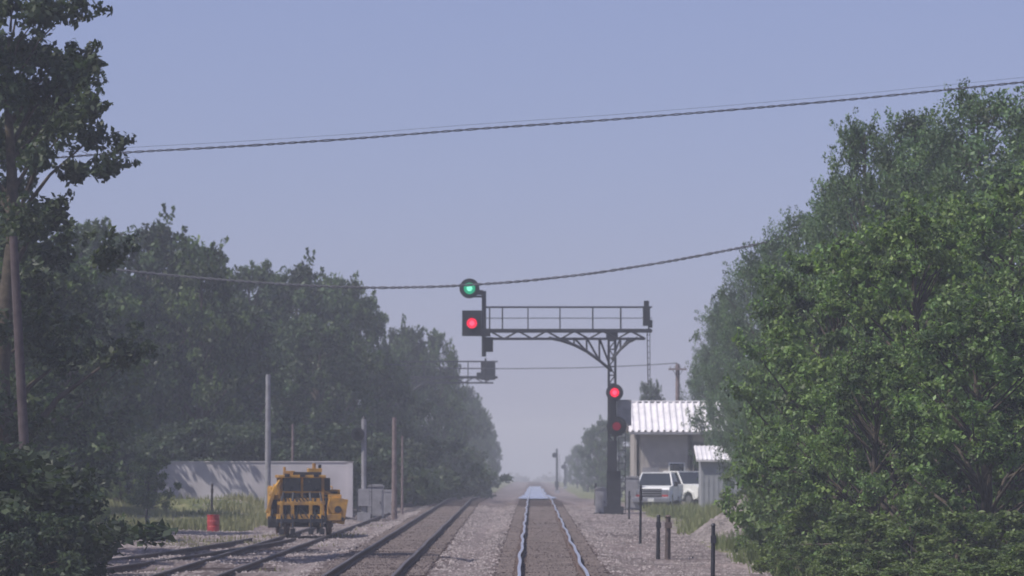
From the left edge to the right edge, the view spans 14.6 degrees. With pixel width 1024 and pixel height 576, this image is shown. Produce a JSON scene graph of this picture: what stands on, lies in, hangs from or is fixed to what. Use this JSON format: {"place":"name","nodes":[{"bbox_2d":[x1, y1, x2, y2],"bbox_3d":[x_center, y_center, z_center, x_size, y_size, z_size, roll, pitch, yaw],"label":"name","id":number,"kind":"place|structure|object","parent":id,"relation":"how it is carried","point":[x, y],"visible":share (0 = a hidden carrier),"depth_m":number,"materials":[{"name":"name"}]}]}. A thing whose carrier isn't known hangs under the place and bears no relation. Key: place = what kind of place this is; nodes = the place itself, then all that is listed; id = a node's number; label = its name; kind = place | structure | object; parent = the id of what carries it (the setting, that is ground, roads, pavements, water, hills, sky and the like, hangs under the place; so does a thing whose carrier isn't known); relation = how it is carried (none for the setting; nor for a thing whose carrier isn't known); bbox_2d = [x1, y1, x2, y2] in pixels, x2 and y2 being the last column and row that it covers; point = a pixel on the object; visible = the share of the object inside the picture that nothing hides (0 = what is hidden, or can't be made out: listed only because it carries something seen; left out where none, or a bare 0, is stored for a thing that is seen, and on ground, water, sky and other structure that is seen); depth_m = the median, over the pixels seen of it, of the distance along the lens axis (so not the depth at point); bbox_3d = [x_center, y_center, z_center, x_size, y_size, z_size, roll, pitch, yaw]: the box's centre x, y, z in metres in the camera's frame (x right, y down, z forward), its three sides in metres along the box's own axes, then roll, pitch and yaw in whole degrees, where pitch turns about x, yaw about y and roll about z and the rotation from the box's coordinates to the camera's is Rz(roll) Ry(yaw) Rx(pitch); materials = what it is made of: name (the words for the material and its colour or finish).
{"place":"outdoors","nodes":[
{"label":"outdoors","id":0,"kind":"place"},
{"bbox_2d":[84,224,835,288],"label":"overhead wire","id":1,"kind":"object","parent":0,"point":[480,284],"visible":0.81,"depth_m":166.71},
{"bbox_2d":[0,81,1023,161],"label":"overhead wire","id":2,"kind":"object","parent":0,"point":[601,120],"visible":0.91,"depth_m":122.56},
{"bbox_2d":[0,0,1023,480],"label":"sky","id":3,"kind":"structure","parent":0,"point":[492,205],"materials":[{"name":"blue"}]},
{"bbox_2d":[95,480,997,575],"bbox_3d":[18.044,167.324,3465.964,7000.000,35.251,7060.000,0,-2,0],"label":"ground","id":4,"kind":"structure","parent":0,"point":[511,493],"depth_m":133.56,"materials":[{"name":"gravel"}]},
{"bbox_2d":[9,236,28,451],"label":"utility pole","id":5,"kind":"object","parent":4,"relation":"on","point":[19,361],"visible":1,"depth_m":101.01,"materials":[{"name":"brown wood"}]},
{"bbox_2d":[0,16,97,421],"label":"cottonwood tree","id":6,"kind":"object","parent":4,"relation":"on","point":[35,276],"visible":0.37,"depth_m":117.03,"materials":[{"name":"green plant"}]},
{"bbox_2d":[0,504,107,575],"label":"dark shrub","id":7,"kind":"object","parent":4,"relation":"on","point":[23,548],"visible":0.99,"depth_m":87.35,"materials":[{"name":"green plant"}]},
{"bbox_2d":[0,446,134,575],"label":"dark shrub","id":8,"kind":"object","parent":4,"relation":"on","point":[96,506],"visible":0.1,"depth_m":93.37,"materials":[{"name":"green plant"}]},
{"bbox_2d":[27,540,107,575],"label":"dark shrub","id":9,"kind":"object","parent":4,"relation":"on","point":[100,571],"visible":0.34,"depth_m":88.78,"materials":[{"name":"green plant"}]},
{"bbox_2d":[10,315,130,497],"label":"oak tree","id":10,"kind":"object","parent":4,"relation":"on","point":[99,451],"visible":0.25,"depth_m":139.77,"materials":[{"name":"green plant"}]},
{"bbox_2d":[0,217,146,459],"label":"oak tree","id":11,"kind":"object","parent":4,"relation":"on","point":[119,431],"visible":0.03,"depth_m":169.38,"materials":[{"name":"green plant"}]},
{"bbox_2d":[0,231,149,472],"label":"oak tree","id":12,"kind":"object","parent":4,"relation":"on","point":[67,289],"visible":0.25,"depth_m":152.09,"materials":[{"name":"green plant"}]},
{"bbox_2d":[0,0,160,452],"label":"cottonwood tree","id":13,"kind":"object","parent":4,"relation":"on","point":[40,117],"visible":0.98,"depth_m":108.27,"materials":[{"name":"green plant"}]},
{"bbox_2d":[0,441,177,575],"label":"dark shrub","id":14,"kind":"object","parent":4,"relation":"on","point":[22,472],"visible":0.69,"depth_m":89.37,"materials":[{"name":"green plant"}]},
{"bbox_2d":[15,269,180,484],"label":"oak tree","id":15,"kind":"object","parent":4,"relation":"on","point":[131,306],"visible":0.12,"depth_m":189.24,"materials":[{"name":"green plant"}]},
{"bbox_2d":[44,216,189,436],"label":"oak tree","id":16,"kind":"object","parent":4,"relation":"on","point":[162,385],"visible":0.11,"depth_m":209.66,"materials":[{"name":"green plant"}]},
{"bbox_2d":[106,435,157,495],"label":"understory shrub","id":17,"kind":"object","parent":4,"relation":"on","point":[133,450],"visible":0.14,"depth_m":199.79,"materials":[{"name":"green plant"}]},
{"bbox_2d":[126,451,181,510],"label":"green shrub","id":18,"kind":"object","parent":4,"relation":"on","point":[147,498],"visible":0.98,"depth_m":175.46,"materials":[{"name":"green plant"}]},
{"bbox_2d":[117,424,216,492],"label":"understory shrub","id":19,"kind":"object","parent":4,"relation":"on","point":[183,438],"visible":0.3,"depth_m":204.26,"materials":[{"name":"green plant"}]},
{"bbox_2d":[80,202,258,436],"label":"oak tree","id":20,"kind":"object","parent":4,"relation":"on","point":[156,242],"visible":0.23,"depth_m":214.53,"materials":[{"name":"green plant"}]},
{"bbox_2d":[94,489,267,531],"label":"tall grass","id":21,"kind":"structure","parent":4,"relation":"on","point":[253,518],"depth_m":171.41,"materials":[{"name":"plant"}]},
{"bbox_2d":[117,274,266,435],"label":"oak tree","id":22,"kind":"object","parent":4,"relation":"on","point":[252,353],"visible":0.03,"depth_m":225.59,"materials":[{"name":"green plant"}]},
{"bbox_2d":[129,234,261,441],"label":"oak tree","id":23,"kind":"object","parent":4,"relation":"on","point":[197,262],"visible":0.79,"depth_m":211.20,"materials":[{"name":"green plant"}]},
{"bbox_2d":[98,538,296,573],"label":"railroad track","id":24,"kind":"structure","parent":4,"relation":"on","point":[133,567],"depth_m":118.14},
{"bbox_2d":[126,415,290,473],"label":"understory shrub","id":25,"kind":"object","parent":4,"relation":"on","point":[220,433],"visible":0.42,"depth_m":205.01,"materials":[{"name":"green plant"}]},
{"bbox_2d":[181,305,312,439],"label":"oak tree","id":26,"kind":"object","parent":4,"relation":"on","point":[266,363],"visible":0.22,"depth_m":225.71,"materials":[{"name":"green plant"}]},
{"bbox_2d":[158,461,353,516],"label":"block wall","id":27,"kind":"structure","parent":4,"relation":"on","point":[197,479],"depth_m":189.76,"materials":[{"name":"concrete"}]},
{"bbox_2d":[134,524,382,571],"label":"trackside weeds","id":28,"kind":"object","parent":4,"relation":"on","point":[219,540],"visible":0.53,"depth_m":139.68,"materials":[{"name":"green plant"}]},
{"bbox_2d":[206,420,328,460],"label":"understory shrub","id":29,"kind":"object","parent":4,"relation":"on","point":[249,453],"visible":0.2,"depth_m":206.83,"materials":[{"name":"green plant"}]},
{"bbox_2d":[265,374,270,508],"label":"utility pole","id":30,"kind":"object","parent":4,"relation":"on","point":[268,442],"visible":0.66,"depth_m":181.84,"materials":[{"name":"metal"}]},
{"bbox_2d":[211,259,325,428],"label":"oak tree","id":31,"kind":"object","parent":4,"relation":"on","point":[268,298],"visible":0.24,"depth_m":239.56,"materials":[{"name":"green plant"}]},
{"bbox_2d":[149,512,397,575],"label":"railroad track","id":32,"kind":"structure","parent":4,"relation":"on","point":[255,566],"depth_m":115.78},
{"bbox_2d":[266,463,347,534],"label":"track tamping machine","id":33,"kind":"object","parent":32,"relation":"on","point":[310,498],"visible":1,"depth_m":143.22,"materials":[{"name":"metal"}]},
{"bbox_2d":[243,415,359,471],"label":"understory shrub","id":34,"kind":"object","parent":4,"relation":"on","point":[279,429],"visible":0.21,"depth_m":210.18,"materials":[{"name":"green plant"}]},
{"bbox_2d":[244,247,375,434],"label":"oak tree","id":35,"kind":"object","parent":4,"relation":"on","point":[297,298],"visible":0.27,"depth_m":247.91,"materials":[{"name":"green plant"}]},
{"bbox_2d":[283,434,379,505],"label":"understory shrub","id":36,"kind":"object","parent":4,"relation":"on","point":[328,445],"visible":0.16,"depth_m":211.43,"materials":[{"name":"green plant"}]},
{"bbox_2d":[264,314,402,441],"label":"oak tree","id":37,"kind":"object","parent":4,"relation":"on","point":[334,358],"visible":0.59,"depth_m":235.80,"materials":[{"name":"green plant"}]},
{"bbox_2d":[276,419,405,508],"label":"understory shrub","id":38,"kind":"object","parent":4,"relation":"on","point":[342,440],"visible":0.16,"depth_m":214.94,"materials":[{"name":"green plant"}]},
{"bbox_2d":[301,270,403,437],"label":"oak tree","id":39,"kind":"object","parent":4,"relation":"on","point":[359,316],"visible":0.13,"depth_m":261.81,"materials":[{"name":"green plant"}]},
{"bbox_2d":[351,416,371,520],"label":"mast signal","id":40,"kind":"object","parent":4,"relation":"on","point":[358,434],"visible":0.96,"depth_m":185.71,"materials":[{"name":"metal"}]},
{"bbox_2d":[330,295,417,433],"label":"oak tree","id":41,"kind":"object","parent":4,"relation":"on","point":[387,350],"visible":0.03,"depth_m":284.61,"materials":[{"name":"green plant"}]},
{"bbox_2d":[367,484,385,517],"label":"relay cabinet","id":42,"kind":"object","parent":4,"relation":"on","point":[377,499],"visible":0.78,"depth_m":192.46,"materials":[{"name":"metal"}]},
{"bbox_2d":[349,341,435,448],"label":"oak tree","id":43,"kind":"object","parent":4,"relation":"on","point":[405,399],"visible":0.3,"depth_m":263.56,"materials":[{"name":"green plant"}]},
{"bbox_2d":[342,423,444,508],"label":"understory shrub","id":44,"kind":"object","parent":4,"relation":"on","point":[384,451],"visible":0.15,"depth_m":223.31,"materials":[{"name":"green plant"}]},
{"bbox_2d":[391,418,396,519],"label":"utility pole","id":45,"kind":"object","parent":4,"relation":"on","point":[394,478],"visible":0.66,"depth_m":189.74,"materials":[{"name":"brown wood"}]},
{"bbox_2d":[357,313,437,439],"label":"oak tree","id":46,"kind":"object","parent":4,"relation":"on","point":[404,341],"visible":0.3,"depth_m":309.53,"materials":[{"name":"green plant"}]},
{"bbox_2d":[308,495,491,575],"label":"railroad track","id":47,"kind":"structure","parent":4,"relation":"on","point":[410,561],"depth_m":118.68,"materials":[{"name":"metal"}]},
{"bbox_2d":[310,506,475,575],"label":"track ballast stones","id":48,"kind":"object","parent":47,"relation":"on","point":[412,537],"visible":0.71,"depth_m":127.36,"materials":[{"name":"gravel"}]},
{"bbox_2d":[385,433,461,505],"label":"understory shrub","id":49,"kind":"object","parent":4,"relation":"on","point":[416,457],"visible":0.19,"depth_m":244.16,"materials":[{"name":"green plant"}]},
{"bbox_2d":[96,499,771,575],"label":"ballast stones","id":50,"kind":"object","parent":4,"relation":"on","point":[462,534],"visible":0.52,"depth_m":129.18,"materials":[{"name":"gravel"}]},
{"bbox_2d":[405,350,463,461],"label":"oak tree","id":51,"kind":"object","parent":4,"relation":"on","point":[438,401],"visible":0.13,"depth_m":324.46,"materials":[{"name":"green plant"}]},
{"bbox_2d":[397,430,486,502],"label":"understory shrub","id":52,"kind":"object","parent":4,"relation":"on","point":[437,453],"visible":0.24,"depth_m":264.60,"materials":[{"name":"green plant"}]},
{"bbox_2d":[423,328,468,471],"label":"oak tree","id":53,"kind":"object","parent":4,"relation":"on","point":[435,342],"visible":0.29,"depth_m":329.42,"materials":[{"name":"green plant"}]},
{"bbox_2d":[394,358,497,416],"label":"cantilever signal","id":54,"kind":"object","parent":4,"relation":"on","point":[486,375],"visible":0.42,"depth_m":299.53,"materials":[{"name":"metal"}]},
{"bbox_2d":[422,380,483,446],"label":"oak tree","id":55,"kind":"object","parent":4,"relation":"on","point":[467,420],"visible":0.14,"depth_m":369.03,"materials":[{"name":"green plant"}]},
{"bbox_2d":[421,439,496,500],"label":"understory shrub","id":56,"kind":"object","parent":4,"relation":"on","point":[471,489],"visible":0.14,"depth_m":299.33,"materials":[{"name":"green plant"}]},
{"bbox_2d":[456,379,491,457],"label":"oak tree","id":57,"kind":"object","parent":4,"relation":"on","point":[474,404],"visible":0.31,"depth_m":439.26,"materials":[{"name":"green plant"}]},
{"bbox_2d":[443,446,513,498],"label":"understory shrub","id":58,"kind":"object","parent":4,"relation":"on","point":[478,459],"visible":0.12,"depth_m":338.91,"materials":[{"name":"green plant"}]},
{"bbox_2d":[493,486,609,575],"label":"railroad track","id":59,"kind":"structure","parent":4,"relation":"on","point":[519,568],"depth_m":122.81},
{"bbox_2d":[495,506,607,575],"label":"track ballast stones","id":60,"kind":"object","parent":59,"relation":"on","point":[516,526],"visible":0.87,"depth_m":123.08,"materials":[{"name":"gravel"}]},
{"bbox_2d":[459,278,652,514],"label":"cantilever signal","id":61,"kind":"object","parent":4,"relation":"on","point":[619,410],"visible":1,"depth_m":207.57,"materials":[{"name":"metal"}]},
{"bbox_2d":[572,430,599,491],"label":"oak tree","id":62,"kind":"object","parent":4,"relation":"on","point":[579,476],"visible":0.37,"depth_m":519.20,"materials":[{"name":"green plant"}]},
{"bbox_2d":[577,414,624,492],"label":"oak tree","id":63,"kind":"object","parent":4,"relation":"on","point":[590,439],"visible":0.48,"depth_m":428.83,"materials":[{"name":"green plant"}]},
{"bbox_2d":[591,417,629,497],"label":"oak tree","id":64,"kind":"object","parent":4,"relation":"on","point":[598,445],"visible":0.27,"depth_m":399.24,"materials":[{"name":"green plant"}]},
{"bbox_2d":[624,379,665,469],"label":"oak tree","id":65,"kind":"object","parent":4,"relation":"on","point":[647,390],"visible":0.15,"depth_m":329.64,"materials":[{"name":"green plant"}]},
{"bbox_2d":[632,472,682,507],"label":"pickup truck","id":66,"kind":"object","parent":4,"relation":"on","point":[664,487],"visible":0.86,"depth_m":226.72,"materials":[{"name":"white paint"}]},
{"bbox_2d":[626,401,723,505],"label":"metal roof shed","id":67,"kind":"structure","parent":4,"relation":"on","point":[662,439],"depth_m":241.74,"materials":[{"name":"beige"}]},
{"bbox_2d":[664,471,698,504],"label":"pickup truck","id":68,"kind":"object","parent":4,"relation":"on","point":[688,481],"visible":0.27,"depth_m":234.97,"materials":[{"name":"white paint"}]},
{"bbox_2d":[642,499,722,534],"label":"tall grass","id":69,"kind":"structure","parent":4,"relation":"on","point":[698,514],"depth_m":185.10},
{"bbox_2d":[680,325,738,402],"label":"locust tree","id":70,"kind":"object","parent":4,"relation":"on","point":[691,385],"visible":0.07,"depth_m":262.21,"materials":[{"name":"green plant"}]},
{"bbox_2d":[680,290,754,491],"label":"locust tree","id":71,"kind":"object","parent":4,"relation":"on","point":[709,409],"visible":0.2,"depth_m":231.54,"materials":[{"name":"green plant"}]},
{"bbox_2d":[694,445,740,506],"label":"storage shed","id":72,"kind":"structure","parent":4,"relation":"on","point":[710,487],"depth_m":213.71,"materials":[{"name":"grey"}]},
{"bbox_2d":[689,495,747,542],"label":"gravel pile stones","id":73,"kind":"object","parent":4,"relation":"on","point":[715,519],"visible":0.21,"depth_m":139.14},
{"bbox_2d":[701,259,771,490],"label":"locust tree","id":74,"kind":"object","parent":4,"relation":"on","point":[744,299],"visible":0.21,"depth_m":204.66,"materials":[{"name":"green plant"}]},
{"bbox_2d":[724,333,771,475],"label":"locust tree","id":75,"kind":"object","parent":4,"relation":"on","point":[743,425],"visible":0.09,"depth_m":171.53,"materials":[{"name":"green plant"}]},
{"bbox_2d":[711,237,798,476],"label":"locust tree","id":76,"kind":"object","parent":4,"relation":"on","point":[733,320],"visible":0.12,"depth_m":181.72,"materials":[{"name":"green plant"}]},
{"bbox_2d":[725,340,816,516],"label":"maple tree","id":77,"kind":"object","parent":4,"relation":"on","point":[743,506],"visible":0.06,"depth_m":127.54,"materials":[{"name":"green plant"}]},
{"bbox_2d":[732,205,815,434],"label":"locust tree","id":78,"kind":"object","parent":4,"relation":"on","point":[800,221],"visible":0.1,"depth_m":157.94,"materials":[{"name":"green plant"}]},
{"bbox_2d":[733,482,831,555],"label":"green shrub","id":79,"kind":"object","parent":4,"relation":"on","point":[770,517],"visible":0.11,"depth_m":111.70,"materials":[{"name":"green plant"}]},
{"bbox_2d":[748,502,841,573],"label":"green shrub","id":80,"kind":"object","parent":4,"relation":"on","point":[771,555],"visible":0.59,"depth_m":95.62,"materials":[{"name":"green plant"}]},
{"bbox_2d":[780,542,817,575],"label":"green shrub","id":81,"kind":"object","parent":4,"relation":"on","point":[804,551],"visible":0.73,"depth_m":89.58,"materials":[{"name":"green plant"}]},
{"bbox_2d":[729,278,885,529],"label":"maple tree","id":82,"kind":"object","parent":4,"relation":"on","point":[809,326],"visible":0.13,"depth_m":115.90,"materials":[{"name":"green plant"}]},
{"bbox_2d":[770,174,873,460],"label":"locust tree","id":83,"kind":"object","parent":4,"relation":"on","point":[795,246],"visible":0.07,"depth_m":150.30,"materials":[{"name":"green plant"}]},
{"bbox_2d":[807,554,858,575],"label":"green shrub","id":84,"kind":"object","parent":4,"relation":"on","point":[841,563],"visible":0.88,"depth_m":79.56,"materials":[{"name":"green plant"}]},
{"bbox_2d":[712,232,964,554],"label":"maple tree","id":85,"kind":"object","parent":4,"relation":"on","point":[769,480],"visible":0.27,"depth_m":105.93,"materials":[{"name":"green plant"}]},
{"bbox_2d":[692,491,988,575],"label":"tall grass","id":86,"kind":"structure","parent":4,"relation":"on","point":[721,543],"depth_m":114.79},
{"bbox_2d":[809,542,877,575],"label":"green shrub","id":87,"kind":"object","parent":4,"relation":"on","point":[857,548],"visible":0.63,"depth_m":83.69,"materials":[{"name":"green plant"}]},
{"bbox_2d":[785,107,934,488],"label":"locust tree","id":88,"kind":"object","parent":4,"relation":"on","point":[855,136],"visible":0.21,"depth_m":135.81,"materials":[{"name":"green plant"}]},
{"bbox_2d":[765,331,968,568],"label":"maple tree","id":89,"kind":"object","parent":4,"relation":"on","point":[840,403],"visible":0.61,"depth_m":93.63,"materials":[{"name":"green plant"}]},
{"bbox_2d":[811,509,923,574],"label":"green shrub","id":90,"kind":"object","parent":4,"relation":"on","point":[866,520],"visible":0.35,"depth_m":89.27,"materials":[{"name":"green plant"}]},
{"bbox_2d":[842,550,925,574],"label":"green shrub","id":91,"kind":"object","parent":4,"relation":"on","point":[878,560],"visible":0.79,"depth_m":78.64,"materials":[{"name":"green plant"}]},
{"bbox_2d":[752,189,1023,559],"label":"maple tree","id":92,"kind":"object","parent":4,"relation":"on","point":[916,229],"visible":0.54,"depth_m":97.57,"materials":[{"name":"green plant"}]},
{"bbox_2d":[822,106,970,484],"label":"locust tree","id":93,"kind":"object","parent":4,"relation":"on","point":[900,131],"visible":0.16,"depth_m":134.22,"materials":[{"name":"green plant"}]},
{"bbox_2d":[853,517,948,574],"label":"green shrub","id":94,"kind":"object","parent":4,"relation":"on","point":[924,525],"visible":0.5,"depth_m":86.72,"materials":[{"name":"green plant"}]},
{"bbox_2d":[876,566,948,575],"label":"green shrub","id":95,"kind":"object","parent":4,"relation":"on","point":[893,571],"visible":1,"depth_m":72.57,"materials":[{"name":"green plant"}]},
{"bbox_2d":[881,551,967,574],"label":"green shrub","id":96,"kind":"object","parent":4,"relation":"on","point":[927,557],"visible":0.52,"depth_m":79.56,"materials":[{"name":"green plant"}]},
{"bbox_2d":[831,158,1023,540],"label":"maple tree","id":97,"kind":"object","parent":4,"relation":"on","point":[1009,197],"visible":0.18,"depth_m":102.97,"materials":[{"name":"green plant"}]},
{"bbox_2d":[835,281,1023,563],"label":"maple tree","id":98,"kind":"object","parent":4,"relation":"on","point":[986,326],"visible":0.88,"depth_m":90.31,"materials":[{"name":"green plant"}]},
{"bbox_2d":[853,77,1023,449],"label":"locust tree","id":99,"kind":"object","parent":4,"relation":"on","point":[970,108],"visible":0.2,"depth_m":129.48,"materials":[{"name":"green plant"}]},
{"bbox_2d":[882,510,1023,574],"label":"green shrub","id":100,"kind":"object","parent":4,"relation":"on","point":[953,523],"visible":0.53,"depth_m":85.58,"materials":[{"name":"green plant"}]},
{"bbox_2d":[919,103,1023,490],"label":"locust tree","id":101,"kind":"object","parent":4,"relation":"on","point":[1013,145],"visible":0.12,"depth_m":125.50,"materials":[{"name":"green plant"}]},
{"bbox_2d":[926,546,1023,575],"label":"green shrub","id":102,"kind":"object","parent":4,"relation":"on","point":[974,556],"visible":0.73,"depth_m":78.57,"materials":[{"name":"green plant"}]},
{"bbox_2d":[951,562,1023,575],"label":"green shrub","id":103,"kind":"object","parent":4,"relation":"on","point":[1000,569],"visible":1,"depth_m":72.46,"materials":[{"name":"green plant"}]},
{"bbox_2d":[955,509,1023,561],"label":"green shrub","id":104,"kind":"object","parent":4,"relation":"on","point":[1008,520],"visible":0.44,"depth_m":86.46,"materials":[{"name":"green plant"}]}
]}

